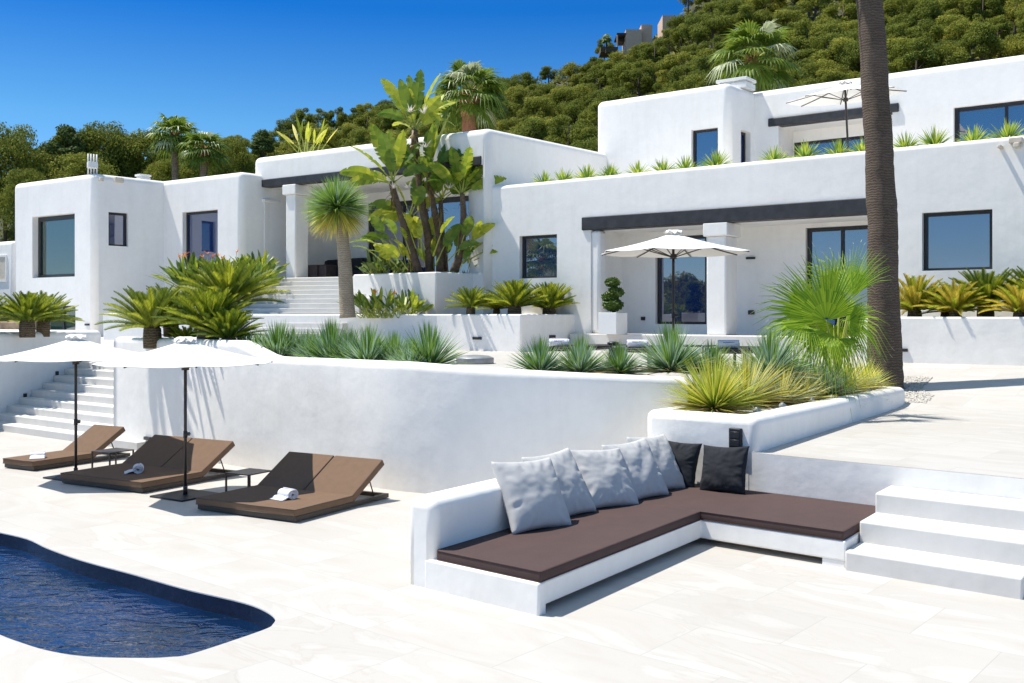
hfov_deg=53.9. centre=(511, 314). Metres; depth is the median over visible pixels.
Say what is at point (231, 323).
cycad
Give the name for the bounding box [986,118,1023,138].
fan shrub
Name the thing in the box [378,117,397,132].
pine tree
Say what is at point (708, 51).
pine tree
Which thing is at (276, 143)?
pine tree
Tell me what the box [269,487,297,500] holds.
rolled towel
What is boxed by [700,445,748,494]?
pillow
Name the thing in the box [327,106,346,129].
pine tree
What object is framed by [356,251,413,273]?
bird of paradise
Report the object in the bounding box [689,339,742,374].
spiky shrub
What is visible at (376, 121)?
pine tree
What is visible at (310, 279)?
portico landing
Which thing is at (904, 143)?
fan shrub
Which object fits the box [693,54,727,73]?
pine tree
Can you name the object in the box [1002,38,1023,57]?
pine tree
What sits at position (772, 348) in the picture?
spiky shrub
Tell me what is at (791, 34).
pine tree
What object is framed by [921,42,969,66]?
pine tree
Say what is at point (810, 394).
spiky rosette
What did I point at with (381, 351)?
spiky shrub
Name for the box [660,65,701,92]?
pine tree
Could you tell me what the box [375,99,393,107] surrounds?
pine tree
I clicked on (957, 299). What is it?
cycad
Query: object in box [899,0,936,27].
pine tree
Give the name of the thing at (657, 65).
pine tree
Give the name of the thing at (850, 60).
pine tree
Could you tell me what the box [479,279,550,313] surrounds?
cycad
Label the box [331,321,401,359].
spiky shrub
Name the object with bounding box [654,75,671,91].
pine tree
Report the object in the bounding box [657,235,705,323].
door
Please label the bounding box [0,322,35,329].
stone wall
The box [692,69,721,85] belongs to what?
pine tree
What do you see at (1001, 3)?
pine tree
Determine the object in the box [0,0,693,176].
sky
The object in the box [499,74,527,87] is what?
pine tree
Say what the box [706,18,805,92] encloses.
fan palm
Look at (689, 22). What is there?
pine tree
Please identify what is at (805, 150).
fan shrub
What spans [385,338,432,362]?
spiky shrub
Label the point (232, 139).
pine tree
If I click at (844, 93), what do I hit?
parasol
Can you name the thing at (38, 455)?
rolled towel
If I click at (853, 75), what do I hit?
pine tree
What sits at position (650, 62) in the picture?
pine tree
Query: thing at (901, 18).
pine tree
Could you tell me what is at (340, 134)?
pine tree
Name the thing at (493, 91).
pine tree
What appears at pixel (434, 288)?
planter
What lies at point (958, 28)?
pine tree
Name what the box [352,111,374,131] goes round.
pine tree
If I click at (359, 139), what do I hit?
pine tree
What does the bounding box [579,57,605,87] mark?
pine tree
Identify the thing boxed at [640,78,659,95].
pine tree
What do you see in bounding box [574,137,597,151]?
pine tree
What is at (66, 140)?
broad tree
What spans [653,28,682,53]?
pine tree
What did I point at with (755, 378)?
spiky rosette
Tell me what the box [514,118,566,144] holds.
pine tree
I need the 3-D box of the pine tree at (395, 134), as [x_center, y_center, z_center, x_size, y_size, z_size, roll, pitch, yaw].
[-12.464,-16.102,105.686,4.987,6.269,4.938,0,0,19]
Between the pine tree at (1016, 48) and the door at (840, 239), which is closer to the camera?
the door at (840, 239)
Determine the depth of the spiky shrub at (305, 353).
18.38 m
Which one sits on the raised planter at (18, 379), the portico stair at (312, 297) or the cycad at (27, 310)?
the cycad at (27, 310)
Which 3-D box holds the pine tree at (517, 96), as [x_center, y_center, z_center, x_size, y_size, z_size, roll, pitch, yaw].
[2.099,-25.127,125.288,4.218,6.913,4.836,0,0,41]
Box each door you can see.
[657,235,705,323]
[807,225,867,328]
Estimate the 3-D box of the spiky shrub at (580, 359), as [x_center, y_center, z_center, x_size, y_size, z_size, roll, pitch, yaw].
[1.142,0.648,16.442,1.340,0.766,1.286,0,0,45]
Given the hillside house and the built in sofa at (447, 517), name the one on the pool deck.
the built in sofa at (447, 517)
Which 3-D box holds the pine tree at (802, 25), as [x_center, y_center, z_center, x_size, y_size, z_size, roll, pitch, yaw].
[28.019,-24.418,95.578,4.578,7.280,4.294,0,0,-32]
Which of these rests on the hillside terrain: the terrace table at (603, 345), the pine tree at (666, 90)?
the pine tree at (666, 90)
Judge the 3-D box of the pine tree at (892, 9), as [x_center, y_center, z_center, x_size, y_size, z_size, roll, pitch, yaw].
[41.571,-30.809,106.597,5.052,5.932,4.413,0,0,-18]
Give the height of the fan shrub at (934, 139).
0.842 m
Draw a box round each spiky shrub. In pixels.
[230,325,253,340]
[245,318,301,356]
[252,329,273,348]
[266,325,309,355]
[280,327,311,356]
[288,315,355,357]
[288,329,321,357]
[314,326,360,358]
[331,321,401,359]
[360,329,415,360]
[366,338,396,360]
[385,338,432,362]
[386,318,469,364]
[506,334,572,371]
[554,335,618,373]
[594,339,647,374]
[626,319,715,375]
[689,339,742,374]
[725,325,818,380]
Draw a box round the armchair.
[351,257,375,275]
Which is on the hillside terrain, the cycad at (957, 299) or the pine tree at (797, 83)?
the pine tree at (797, 83)
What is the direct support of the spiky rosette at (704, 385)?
in the planter at (765, 429)
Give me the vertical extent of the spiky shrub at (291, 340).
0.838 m
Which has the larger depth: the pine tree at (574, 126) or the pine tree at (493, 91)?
the pine tree at (493, 91)
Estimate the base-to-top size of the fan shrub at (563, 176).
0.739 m
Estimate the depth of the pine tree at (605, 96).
105.31 m
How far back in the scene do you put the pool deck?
9.41 m
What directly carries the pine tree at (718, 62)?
on the hillside terrain
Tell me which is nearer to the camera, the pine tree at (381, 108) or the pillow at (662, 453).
the pillow at (662, 453)
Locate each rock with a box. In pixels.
[753,407,761,412]
[779,402,786,407]
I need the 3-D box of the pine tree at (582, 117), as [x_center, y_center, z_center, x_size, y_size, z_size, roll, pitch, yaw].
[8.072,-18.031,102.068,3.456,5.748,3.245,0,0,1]
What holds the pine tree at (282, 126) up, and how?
on the hillside terrain
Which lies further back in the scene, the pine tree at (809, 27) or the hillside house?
the hillside house
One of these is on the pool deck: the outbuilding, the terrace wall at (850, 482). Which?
the terrace wall at (850, 482)
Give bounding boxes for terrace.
[101,337,341,346]
[439,350,865,388]
[753,363,1023,477]
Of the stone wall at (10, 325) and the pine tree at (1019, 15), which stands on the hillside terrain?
the pine tree at (1019, 15)
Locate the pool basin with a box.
[0,533,274,628]
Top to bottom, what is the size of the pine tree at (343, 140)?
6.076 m
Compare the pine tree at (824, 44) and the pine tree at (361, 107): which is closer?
the pine tree at (824, 44)
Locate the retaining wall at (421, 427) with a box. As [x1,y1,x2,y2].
[114,337,687,493]
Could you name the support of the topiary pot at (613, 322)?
on the villa
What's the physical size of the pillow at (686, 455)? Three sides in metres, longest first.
0.680 x 0.660 x 0.259 m
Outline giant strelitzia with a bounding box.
[339,69,506,272]
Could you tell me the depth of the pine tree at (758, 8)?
131.48 m
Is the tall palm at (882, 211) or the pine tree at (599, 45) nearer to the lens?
the tall palm at (882, 211)
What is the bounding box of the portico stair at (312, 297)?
[219,279,371,340]
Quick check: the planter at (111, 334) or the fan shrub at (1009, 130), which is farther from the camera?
the planter at (111, 334)
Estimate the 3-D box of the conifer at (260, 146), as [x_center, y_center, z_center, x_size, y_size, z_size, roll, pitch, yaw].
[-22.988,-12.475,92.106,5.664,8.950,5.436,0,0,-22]
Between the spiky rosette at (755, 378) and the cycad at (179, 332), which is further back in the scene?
the cycad at (179, 332)
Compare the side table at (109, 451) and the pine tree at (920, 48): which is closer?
the side table at (109, 451)
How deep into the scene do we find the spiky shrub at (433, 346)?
16.71 m
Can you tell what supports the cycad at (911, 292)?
in the planter at (973, 340)
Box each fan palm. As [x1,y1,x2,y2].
[143,112,200,179]
[175,129,229,176]
[430,59,510,133]
[602,34,612,53]
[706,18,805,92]
[747,240,894,423]
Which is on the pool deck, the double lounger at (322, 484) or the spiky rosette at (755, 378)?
the double lounger at (322, 484)
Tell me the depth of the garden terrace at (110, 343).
34.12 m
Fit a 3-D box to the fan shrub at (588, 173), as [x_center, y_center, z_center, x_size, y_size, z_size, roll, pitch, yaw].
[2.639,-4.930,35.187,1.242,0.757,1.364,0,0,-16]
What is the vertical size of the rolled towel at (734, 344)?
0.179 m
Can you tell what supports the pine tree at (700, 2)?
on the hillside terrain
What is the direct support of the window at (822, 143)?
in the villa
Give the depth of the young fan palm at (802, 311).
17.98 m
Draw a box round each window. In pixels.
[0,255,6,281]
[38,214,74,277]
[50,306,74,329]
[109,212,126,245]
[186,210,217,262]
[369,196,468,273]
[522,235,556,277]
[693,128,717,166]
[741,132,744,162]
[794,136,863,156]
[924,210,991,270]
[955,100,1023,141]
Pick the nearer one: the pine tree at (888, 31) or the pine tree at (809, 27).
the pine tree at (888, 31)
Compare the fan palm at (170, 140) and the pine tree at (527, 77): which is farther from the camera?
the pine tree at (527, 77)
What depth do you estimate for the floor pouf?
24.13 m
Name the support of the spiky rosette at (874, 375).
in the planter at (765, 429)
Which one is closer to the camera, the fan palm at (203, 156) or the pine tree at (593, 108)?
the fan palm at (203, 156)
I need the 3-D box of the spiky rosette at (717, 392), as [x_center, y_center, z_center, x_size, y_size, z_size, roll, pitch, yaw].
[3.022,0.987,15.047,2.000,1.223,1.982,0,0,19]
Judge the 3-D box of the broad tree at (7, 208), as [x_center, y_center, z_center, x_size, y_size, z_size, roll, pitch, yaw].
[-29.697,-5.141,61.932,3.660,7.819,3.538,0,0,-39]
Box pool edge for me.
[0,532,274,618]
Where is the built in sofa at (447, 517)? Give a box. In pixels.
[411,478,859,615]
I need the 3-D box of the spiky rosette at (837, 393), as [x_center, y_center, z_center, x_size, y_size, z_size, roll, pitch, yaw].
[5.743,1.169,18.405,1.679,1.087,1.657,0,0,-17]
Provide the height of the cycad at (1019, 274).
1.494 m
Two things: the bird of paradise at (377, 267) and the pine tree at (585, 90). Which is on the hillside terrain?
the pine tree at (585, 90)
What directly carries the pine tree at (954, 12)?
on the hillside terrain
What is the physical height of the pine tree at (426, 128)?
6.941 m
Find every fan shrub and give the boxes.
[530,172,554,182]
[548,167,573,180]
[570,164,598,178]
[595,163,621,175]
[623,159,649,173]
[649,157,677,171]
[669,155,700,169]
[696,148,733,165]
[755,144,789,160]
[789,139,823,157]
[819,139,853,154]
[846,138,864,152]
[893,131,920,147]
[911,126,955,145]
[954,125,993,141]
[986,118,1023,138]
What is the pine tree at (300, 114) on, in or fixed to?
on the hillside terrain
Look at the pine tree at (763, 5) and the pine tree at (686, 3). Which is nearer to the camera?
the pine tree at (763, 5)
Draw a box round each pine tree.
[217,137,246,148]
[226,134,249,146]
[241,139,255,171]
[264,130,280,156]
[265,151,283,156]
[270,139,303,155]
[273,117,300,136]
[278,129,302,145]
[290,107,308,126]
[296,121,328,146]
[304,108,332,128]
[310,126,338,148]
[312,144,333,150]
[326,122,368,146]
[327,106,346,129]
[336,107,365,130]
[336,130,366,145]
[342,127,371,146]
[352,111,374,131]
[356,103,377,113]
[363,109,376,121]
[368,116,393,129]
[371,131,407,142]
[374,103,404,117]
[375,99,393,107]
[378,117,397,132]
[395,119,427,137]
[401,109,420,123]
[406,122,443,135]
[406,128,424,138]
[443,122,461,133]
[444,126,460,133]
[461,121,496,130]
[472,84,510,95]
[490,98,514,120]
[495,116,521,131]
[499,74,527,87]
[503,96,518,117]
[505,84,530,108]
[506,114,552,134]
[510,83,541,113]
[511,71,537,84]
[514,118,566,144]
[516,95,557,118]
[521,114,539,122]
[522,89,545,100]
[535,83,555,93]
[539,66,558,84]
[540,93,555,111]
[544,114,589,145]
[549,87,585,126]
[554,62,585,86]
[555,98,589,127]
[560,123,580,130]
[564,83,596,119]
[567,125,597,146]
[569,72,589,86]
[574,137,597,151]
[575,109,597,126]
[576,83,597,93]
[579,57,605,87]
[579,62,613,89]
[584,88,610,105]
[585,101,601,125]
[589,86,635,110]
[594,38,614,59]
[598,60,615,83]
[602,82,627,95]
[605,61,643,90]
[607,49,636,62]
[617,57,634,67]
[619,61,656,96]
[629,42,647,59]
[633,59,658,73]
[637,43,661,60]
[639,40,668,78]
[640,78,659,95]
[645,82,671,95]
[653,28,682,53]
[654,61,677,76]
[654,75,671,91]
[656,82,686,93]
[657,51,698,77]
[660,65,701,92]
[665,14,687,45]
[668,25,685,53]
[668,61,706,79]
[668,74,710,91]
[676,43,696,61]
[677,11,718,47]
[678,0,693,13]
[688,11,735,48]
[691,47,716,71]
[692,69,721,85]
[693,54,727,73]
[694,0,716,4]
[694,2,718,15]
[695,35,725,54]
[709,58,727,68]
[713,0,754,19]
[714,13,738,34]
[734,3,767,28]
[743,0,761,21]
[746,0,788,22]
[753,8,773,27]
[758,46,792,65]
[762,79,798,89]
[768,63,786,71]
[771,9,807,29]
[772,4,808,22]
[776,0,800,8]
[778,29,813,55]
[783,66,813,86]
[786,49,815,65]
[786,61,818,80]
[788,18,830,50]
[791,19,818,33]
[796,0,833,22]
[799,68,850,85]
[800,32,843,67]
[806,58,848,80]
[808,15,855,35]
[809,37,859,70]
[810,22,844,48]
[815,8,838,22]
[820,0,857,22]
[834,26,888,54]
[834,38,860,73]
[835,70,859,78]
[837,20,858,35]
[855,15,889,28]
[883,0,921,17]
[885,25,894,36]
[886,13,915,37]
[886,22,919,47]
[886,37,915,58]
[887,55,911,73]
[889,35,945,71]
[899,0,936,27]
[903,17,951,43]
[906,0,944,27]
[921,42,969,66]
[934,39,972,63]
[935,9,957,23]
[935,14,966,39]
[938,0,992,17]
[941,16,987,61]
[955,22,1006,60]
[963,0,1006,22]
[971,0,1010,25]
[982,34,1023,58]
[984,14,1013,38]
[992,0,1023,36]
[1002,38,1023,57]
[1012,18,1023,42]
[1014,8,1023,26]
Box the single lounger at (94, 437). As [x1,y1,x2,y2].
[3,424,129,470]
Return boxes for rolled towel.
[29,451,45,458]
[124,463,143,473]
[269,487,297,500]
[549,338,569,346]
[627,339,647,347]
[717,340,739,348]
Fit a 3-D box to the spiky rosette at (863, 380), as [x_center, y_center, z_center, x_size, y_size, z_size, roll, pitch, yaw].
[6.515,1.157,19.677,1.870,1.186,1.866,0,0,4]
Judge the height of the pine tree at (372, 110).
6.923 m
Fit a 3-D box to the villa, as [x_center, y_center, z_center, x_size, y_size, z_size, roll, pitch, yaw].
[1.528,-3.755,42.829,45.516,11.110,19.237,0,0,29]
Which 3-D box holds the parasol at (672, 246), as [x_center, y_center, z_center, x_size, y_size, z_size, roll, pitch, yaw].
[3.528,-0.324,22.000,3.070,3.048,3.070,0,0,1]
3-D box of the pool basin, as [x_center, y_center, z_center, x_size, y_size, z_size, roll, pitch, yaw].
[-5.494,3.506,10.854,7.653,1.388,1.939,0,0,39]
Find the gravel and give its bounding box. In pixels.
[903,375,934,402]
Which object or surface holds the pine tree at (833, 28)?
on the hillside terrain
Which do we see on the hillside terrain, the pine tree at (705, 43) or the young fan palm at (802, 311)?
the pine tree at (705, 43)
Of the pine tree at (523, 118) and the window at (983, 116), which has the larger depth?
the pine tree at (523, 118)
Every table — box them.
[91,448,133,467]
[225,468,270,491]
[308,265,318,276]
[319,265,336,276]
[568,344,626,364]
[704,346,760,367]
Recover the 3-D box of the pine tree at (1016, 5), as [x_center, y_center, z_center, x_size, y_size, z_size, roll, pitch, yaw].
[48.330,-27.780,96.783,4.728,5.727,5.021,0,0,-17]
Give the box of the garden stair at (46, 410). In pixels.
[0,361,146,450]
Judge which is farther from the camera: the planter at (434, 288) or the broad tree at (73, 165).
the broad tree at (73, 165)
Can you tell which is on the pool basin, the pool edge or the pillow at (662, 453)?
the pool edge
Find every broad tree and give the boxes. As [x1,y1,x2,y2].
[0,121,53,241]
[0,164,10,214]
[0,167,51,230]
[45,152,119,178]
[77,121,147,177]
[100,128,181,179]
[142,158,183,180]
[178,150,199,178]
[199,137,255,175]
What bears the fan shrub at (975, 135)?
on the villa
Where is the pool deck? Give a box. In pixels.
[0,390,1023,682]
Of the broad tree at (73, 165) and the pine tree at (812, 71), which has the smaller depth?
the broad tree at (73, 165)
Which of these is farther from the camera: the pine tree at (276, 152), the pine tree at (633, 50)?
the pine tree at (633, 50)
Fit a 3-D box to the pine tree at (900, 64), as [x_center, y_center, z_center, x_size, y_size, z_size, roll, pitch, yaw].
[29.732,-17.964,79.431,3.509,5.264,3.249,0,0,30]
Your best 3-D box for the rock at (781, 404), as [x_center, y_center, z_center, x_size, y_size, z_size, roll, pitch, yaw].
[4.208,1.467,15.563,0.183,0.215,0.104,0,0,-31]
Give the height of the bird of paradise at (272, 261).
1.278 m
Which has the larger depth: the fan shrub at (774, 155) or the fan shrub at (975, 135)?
the fan shrub at (774, 155)
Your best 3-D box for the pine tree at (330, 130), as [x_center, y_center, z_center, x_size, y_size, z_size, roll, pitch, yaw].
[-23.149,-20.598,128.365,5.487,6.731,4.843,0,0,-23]
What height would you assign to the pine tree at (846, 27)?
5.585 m
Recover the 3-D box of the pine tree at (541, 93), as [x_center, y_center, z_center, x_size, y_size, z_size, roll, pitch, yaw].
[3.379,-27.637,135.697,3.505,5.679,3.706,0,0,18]
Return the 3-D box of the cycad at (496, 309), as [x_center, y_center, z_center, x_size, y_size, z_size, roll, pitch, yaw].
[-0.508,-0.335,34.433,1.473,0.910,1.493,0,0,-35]
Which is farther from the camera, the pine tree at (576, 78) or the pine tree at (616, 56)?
the pine tree at (616, 56)
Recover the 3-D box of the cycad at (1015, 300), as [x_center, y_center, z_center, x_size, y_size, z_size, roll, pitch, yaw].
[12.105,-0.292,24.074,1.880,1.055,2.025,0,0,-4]
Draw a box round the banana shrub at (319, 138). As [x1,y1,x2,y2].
[277,116,336,152]
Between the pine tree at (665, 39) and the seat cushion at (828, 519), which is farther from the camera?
the pine tree at (665, 39)
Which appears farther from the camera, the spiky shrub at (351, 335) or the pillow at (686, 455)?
the spiky shrub at (351, 335)
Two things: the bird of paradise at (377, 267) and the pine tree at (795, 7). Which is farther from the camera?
the pine tree at (795, 7)
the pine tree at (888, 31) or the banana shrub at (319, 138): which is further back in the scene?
the pine tree at (888, 31)
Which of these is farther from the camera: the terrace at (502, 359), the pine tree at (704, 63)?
the pine tree at (704, 63)
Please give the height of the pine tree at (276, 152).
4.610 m
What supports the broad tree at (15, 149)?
on the hillside terrain
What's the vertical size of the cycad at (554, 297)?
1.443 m
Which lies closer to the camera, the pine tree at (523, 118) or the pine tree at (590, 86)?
the pine tree at (523, 118)
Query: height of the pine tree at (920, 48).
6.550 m
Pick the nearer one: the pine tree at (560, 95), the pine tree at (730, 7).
the pine tree at (560, 95)
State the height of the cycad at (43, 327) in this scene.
1.234 m
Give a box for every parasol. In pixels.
[0,334,138,480]
[91,336,272,501]
[601,230,749,367]
[786,81,906,151]
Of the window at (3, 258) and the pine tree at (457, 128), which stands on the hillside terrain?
the pine tree at (457, 128)
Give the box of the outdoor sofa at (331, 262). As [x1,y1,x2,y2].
[324,260,337,276]
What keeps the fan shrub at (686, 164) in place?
on the villa
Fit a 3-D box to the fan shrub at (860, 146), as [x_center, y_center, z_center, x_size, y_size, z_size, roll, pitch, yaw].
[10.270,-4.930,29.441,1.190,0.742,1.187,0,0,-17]
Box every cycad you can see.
[0,291,66,337]
[0,295,18,321]
[10,290,82,336]
[94,285,196,348]
[125,282,190,336]
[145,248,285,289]
[151,286,263,339]
[156,325,197,338]
[170,257,289,309]
[189,308,269,339]
[443,286,490,313]
[476,293,507,313]
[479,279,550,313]
[526,281,577,313]
[866,273,966,316]
[912,279,1001,316]
[927,287,975,316]
[937,267,1022,316]
[975,281,1023,316]
[989,266,1023,306]
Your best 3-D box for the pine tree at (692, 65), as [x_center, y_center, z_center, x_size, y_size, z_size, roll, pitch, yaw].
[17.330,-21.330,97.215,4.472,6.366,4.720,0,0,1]
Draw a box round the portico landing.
[173,276,353,291]
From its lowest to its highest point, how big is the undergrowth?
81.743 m
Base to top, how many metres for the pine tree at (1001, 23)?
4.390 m
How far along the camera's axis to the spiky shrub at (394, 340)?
17.34 m
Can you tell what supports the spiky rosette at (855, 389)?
in the planter at (765, 429)
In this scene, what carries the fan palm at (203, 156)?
on the hillside terrain
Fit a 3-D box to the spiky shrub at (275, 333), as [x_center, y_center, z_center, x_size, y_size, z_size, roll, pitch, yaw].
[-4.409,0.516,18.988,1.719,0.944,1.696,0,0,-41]
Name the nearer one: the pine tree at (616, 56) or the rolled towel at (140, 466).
the rolled towel at (140, 466)
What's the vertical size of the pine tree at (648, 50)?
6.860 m
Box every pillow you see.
[491,457,571,534]
[521,448,595,515]
[570,448,638,507]
[601,438,668,499]
[626,434,684,488]
[668,441,701,487]
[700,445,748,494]
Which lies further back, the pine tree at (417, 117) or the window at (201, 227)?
the pine tree at (417, 117)
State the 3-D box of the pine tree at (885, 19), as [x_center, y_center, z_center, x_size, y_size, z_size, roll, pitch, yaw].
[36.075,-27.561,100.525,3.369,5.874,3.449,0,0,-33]
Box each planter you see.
[0,329,100,412]
[103,313,247,339]
[250,314,574,351]
[354,272,472,313]
[648,386,904,489]
[860,317,1023,369]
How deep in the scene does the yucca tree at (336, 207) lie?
33.96 m
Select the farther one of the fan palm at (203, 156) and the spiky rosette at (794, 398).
the fan palm at (203, 156)
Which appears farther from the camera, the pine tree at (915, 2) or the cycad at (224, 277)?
the pine tree at (915, 2)
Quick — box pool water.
[0,546,264,657]
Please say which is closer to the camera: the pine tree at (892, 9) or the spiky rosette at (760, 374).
the spiky rosette at (760, 374)
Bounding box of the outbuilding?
[0,241,14,321]
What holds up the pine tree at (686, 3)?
on the hillside terrain
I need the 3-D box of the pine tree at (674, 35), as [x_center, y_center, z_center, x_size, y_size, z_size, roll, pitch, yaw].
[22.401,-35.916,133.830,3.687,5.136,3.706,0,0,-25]
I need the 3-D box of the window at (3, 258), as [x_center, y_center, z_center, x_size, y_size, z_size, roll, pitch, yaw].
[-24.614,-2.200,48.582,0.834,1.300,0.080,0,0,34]
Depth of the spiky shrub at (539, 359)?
16.17 m
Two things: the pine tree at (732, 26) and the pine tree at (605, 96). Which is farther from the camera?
the pine tree at (732, 26)
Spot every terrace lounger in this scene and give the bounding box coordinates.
[542,346,612,357]
[612,345,684,369]
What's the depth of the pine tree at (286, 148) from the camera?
119.57 m
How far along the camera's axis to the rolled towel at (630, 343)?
20.88 m
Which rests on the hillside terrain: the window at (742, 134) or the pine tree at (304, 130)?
the pine tree at (304, 130)
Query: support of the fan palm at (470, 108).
on the villa
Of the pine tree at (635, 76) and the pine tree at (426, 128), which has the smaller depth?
the pine tree at (426, 128)
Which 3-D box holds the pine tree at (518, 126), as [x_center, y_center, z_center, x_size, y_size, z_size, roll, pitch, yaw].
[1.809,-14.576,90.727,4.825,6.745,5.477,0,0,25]
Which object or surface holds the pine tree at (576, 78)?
on the hillside terrain
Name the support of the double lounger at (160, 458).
on the pool deck
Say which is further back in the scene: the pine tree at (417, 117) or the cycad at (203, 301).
the pine tree at (417, 117)
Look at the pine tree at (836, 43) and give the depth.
86.51 m
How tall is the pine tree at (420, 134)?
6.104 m
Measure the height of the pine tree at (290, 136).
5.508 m
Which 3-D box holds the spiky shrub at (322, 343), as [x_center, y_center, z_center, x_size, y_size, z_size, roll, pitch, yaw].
[-3.275,0.475,18.185,1.794,1.008,1.784,0,0,-31]
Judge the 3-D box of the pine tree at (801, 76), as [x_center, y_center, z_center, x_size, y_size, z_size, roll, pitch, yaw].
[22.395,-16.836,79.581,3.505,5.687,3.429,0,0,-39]
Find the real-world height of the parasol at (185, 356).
2.458 m
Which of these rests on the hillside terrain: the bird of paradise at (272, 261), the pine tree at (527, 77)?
the pine tree at (527, 77)
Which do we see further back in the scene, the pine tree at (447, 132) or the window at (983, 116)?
the pine tree at (447, 132)
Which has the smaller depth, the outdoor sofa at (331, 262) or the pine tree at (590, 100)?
the outdoor sofa at (331, 262)
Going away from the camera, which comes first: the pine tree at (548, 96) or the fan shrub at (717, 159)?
the fan shrub at (717, 159)
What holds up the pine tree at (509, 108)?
on the hillside terrain
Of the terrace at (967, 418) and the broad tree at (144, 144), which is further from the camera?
the broad tree at (144, 144)
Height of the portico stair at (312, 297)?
3.052 m
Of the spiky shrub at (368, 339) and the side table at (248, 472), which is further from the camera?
the spiky shrub at (368, 339)
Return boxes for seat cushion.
[437,503,699,582]
[638,484,874,540]
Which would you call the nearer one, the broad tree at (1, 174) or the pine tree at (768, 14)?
the broad tree at (1, 174)
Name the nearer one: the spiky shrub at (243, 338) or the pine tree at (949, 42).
the spiky shrub at (243, 338)
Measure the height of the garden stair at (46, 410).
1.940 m
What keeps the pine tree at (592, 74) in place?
on the hillside terrain
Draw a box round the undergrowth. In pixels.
[254,0,1022,167]
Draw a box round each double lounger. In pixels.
[60,435,235,492]
[196,452,388,521]
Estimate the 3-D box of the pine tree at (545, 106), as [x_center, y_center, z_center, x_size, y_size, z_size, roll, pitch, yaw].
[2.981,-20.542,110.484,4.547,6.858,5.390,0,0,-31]
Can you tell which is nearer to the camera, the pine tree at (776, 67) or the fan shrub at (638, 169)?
the fan shrub at (638, 169)
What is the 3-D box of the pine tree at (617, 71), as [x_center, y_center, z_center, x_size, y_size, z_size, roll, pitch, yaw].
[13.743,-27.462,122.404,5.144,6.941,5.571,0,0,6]
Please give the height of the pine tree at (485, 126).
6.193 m
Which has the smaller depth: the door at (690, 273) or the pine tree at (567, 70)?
the door at (690, 273)
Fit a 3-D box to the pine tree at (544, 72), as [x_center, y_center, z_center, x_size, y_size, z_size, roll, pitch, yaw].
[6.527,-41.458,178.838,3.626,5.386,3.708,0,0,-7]
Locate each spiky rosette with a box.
[653,346,774,423]
[679,357,753,405]
[692,343,801,409]
[730,352,779,390]
[757,355,824,405]
[771,363,836,402]
[780,341,840,400]
[808,355,868,405]
[816,359,877,399]
[843,353,890,400]
[851,356,898,395]
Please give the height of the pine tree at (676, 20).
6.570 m
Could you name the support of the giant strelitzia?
in the planter at (434, 288)
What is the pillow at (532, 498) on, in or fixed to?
on the seat cushion at (539, 555)
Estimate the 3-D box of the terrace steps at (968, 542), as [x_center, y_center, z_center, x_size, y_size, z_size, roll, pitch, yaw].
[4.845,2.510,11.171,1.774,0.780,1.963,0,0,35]
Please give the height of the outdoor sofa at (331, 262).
0.980 m
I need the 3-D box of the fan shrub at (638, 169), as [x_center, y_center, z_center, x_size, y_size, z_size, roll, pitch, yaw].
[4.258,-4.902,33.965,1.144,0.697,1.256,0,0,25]
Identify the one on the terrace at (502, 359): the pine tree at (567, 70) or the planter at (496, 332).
the planter at (496, 332)
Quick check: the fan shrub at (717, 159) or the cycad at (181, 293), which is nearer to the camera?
the cycad at (181, 293)
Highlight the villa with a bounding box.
[15,55,1023,368]
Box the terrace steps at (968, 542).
[845,486,1023,599]
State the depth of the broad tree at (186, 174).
78.25 m
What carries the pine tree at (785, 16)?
on the hillside terrain
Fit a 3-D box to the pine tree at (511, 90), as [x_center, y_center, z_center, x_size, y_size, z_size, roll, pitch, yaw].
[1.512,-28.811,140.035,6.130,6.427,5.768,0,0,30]
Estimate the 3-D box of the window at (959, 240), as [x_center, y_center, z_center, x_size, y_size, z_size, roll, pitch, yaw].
[12.001,-1.970,27.047,1.760,1.574,0.100,0,0,37]
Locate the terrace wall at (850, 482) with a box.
[749,452,1023,505]
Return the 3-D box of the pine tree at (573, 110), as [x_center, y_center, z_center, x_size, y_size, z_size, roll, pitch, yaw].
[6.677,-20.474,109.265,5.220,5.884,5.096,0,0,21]
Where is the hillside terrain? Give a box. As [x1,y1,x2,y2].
[0,0,1018,320]
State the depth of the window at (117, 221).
43.43 m
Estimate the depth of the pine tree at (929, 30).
89.88 m
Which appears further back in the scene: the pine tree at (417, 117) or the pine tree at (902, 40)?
the pine tree at (417, 117)
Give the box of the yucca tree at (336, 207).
[300,174,372,317]
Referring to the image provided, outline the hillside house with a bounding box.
[599,15,674,60]
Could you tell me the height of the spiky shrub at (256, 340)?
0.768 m
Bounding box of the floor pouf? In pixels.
[456,355,493,363]
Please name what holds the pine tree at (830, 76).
on the hillside terrain
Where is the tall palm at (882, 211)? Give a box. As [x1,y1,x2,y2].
[856,0,903,388]
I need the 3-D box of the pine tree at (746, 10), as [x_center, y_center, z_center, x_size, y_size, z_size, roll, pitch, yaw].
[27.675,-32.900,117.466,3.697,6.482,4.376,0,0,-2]
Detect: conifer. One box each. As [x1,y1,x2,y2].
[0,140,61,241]
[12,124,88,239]
[243,129,274,173]
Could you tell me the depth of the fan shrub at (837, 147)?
29.78 m
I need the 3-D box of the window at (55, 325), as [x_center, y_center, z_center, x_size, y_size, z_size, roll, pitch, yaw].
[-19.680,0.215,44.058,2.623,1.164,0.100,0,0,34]
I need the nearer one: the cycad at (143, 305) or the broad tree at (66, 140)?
the cycad at (143, 305)
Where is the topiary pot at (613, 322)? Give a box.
[599,277,626,333]
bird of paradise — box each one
[230,250,288,277]
[336,286,433,317]
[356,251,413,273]

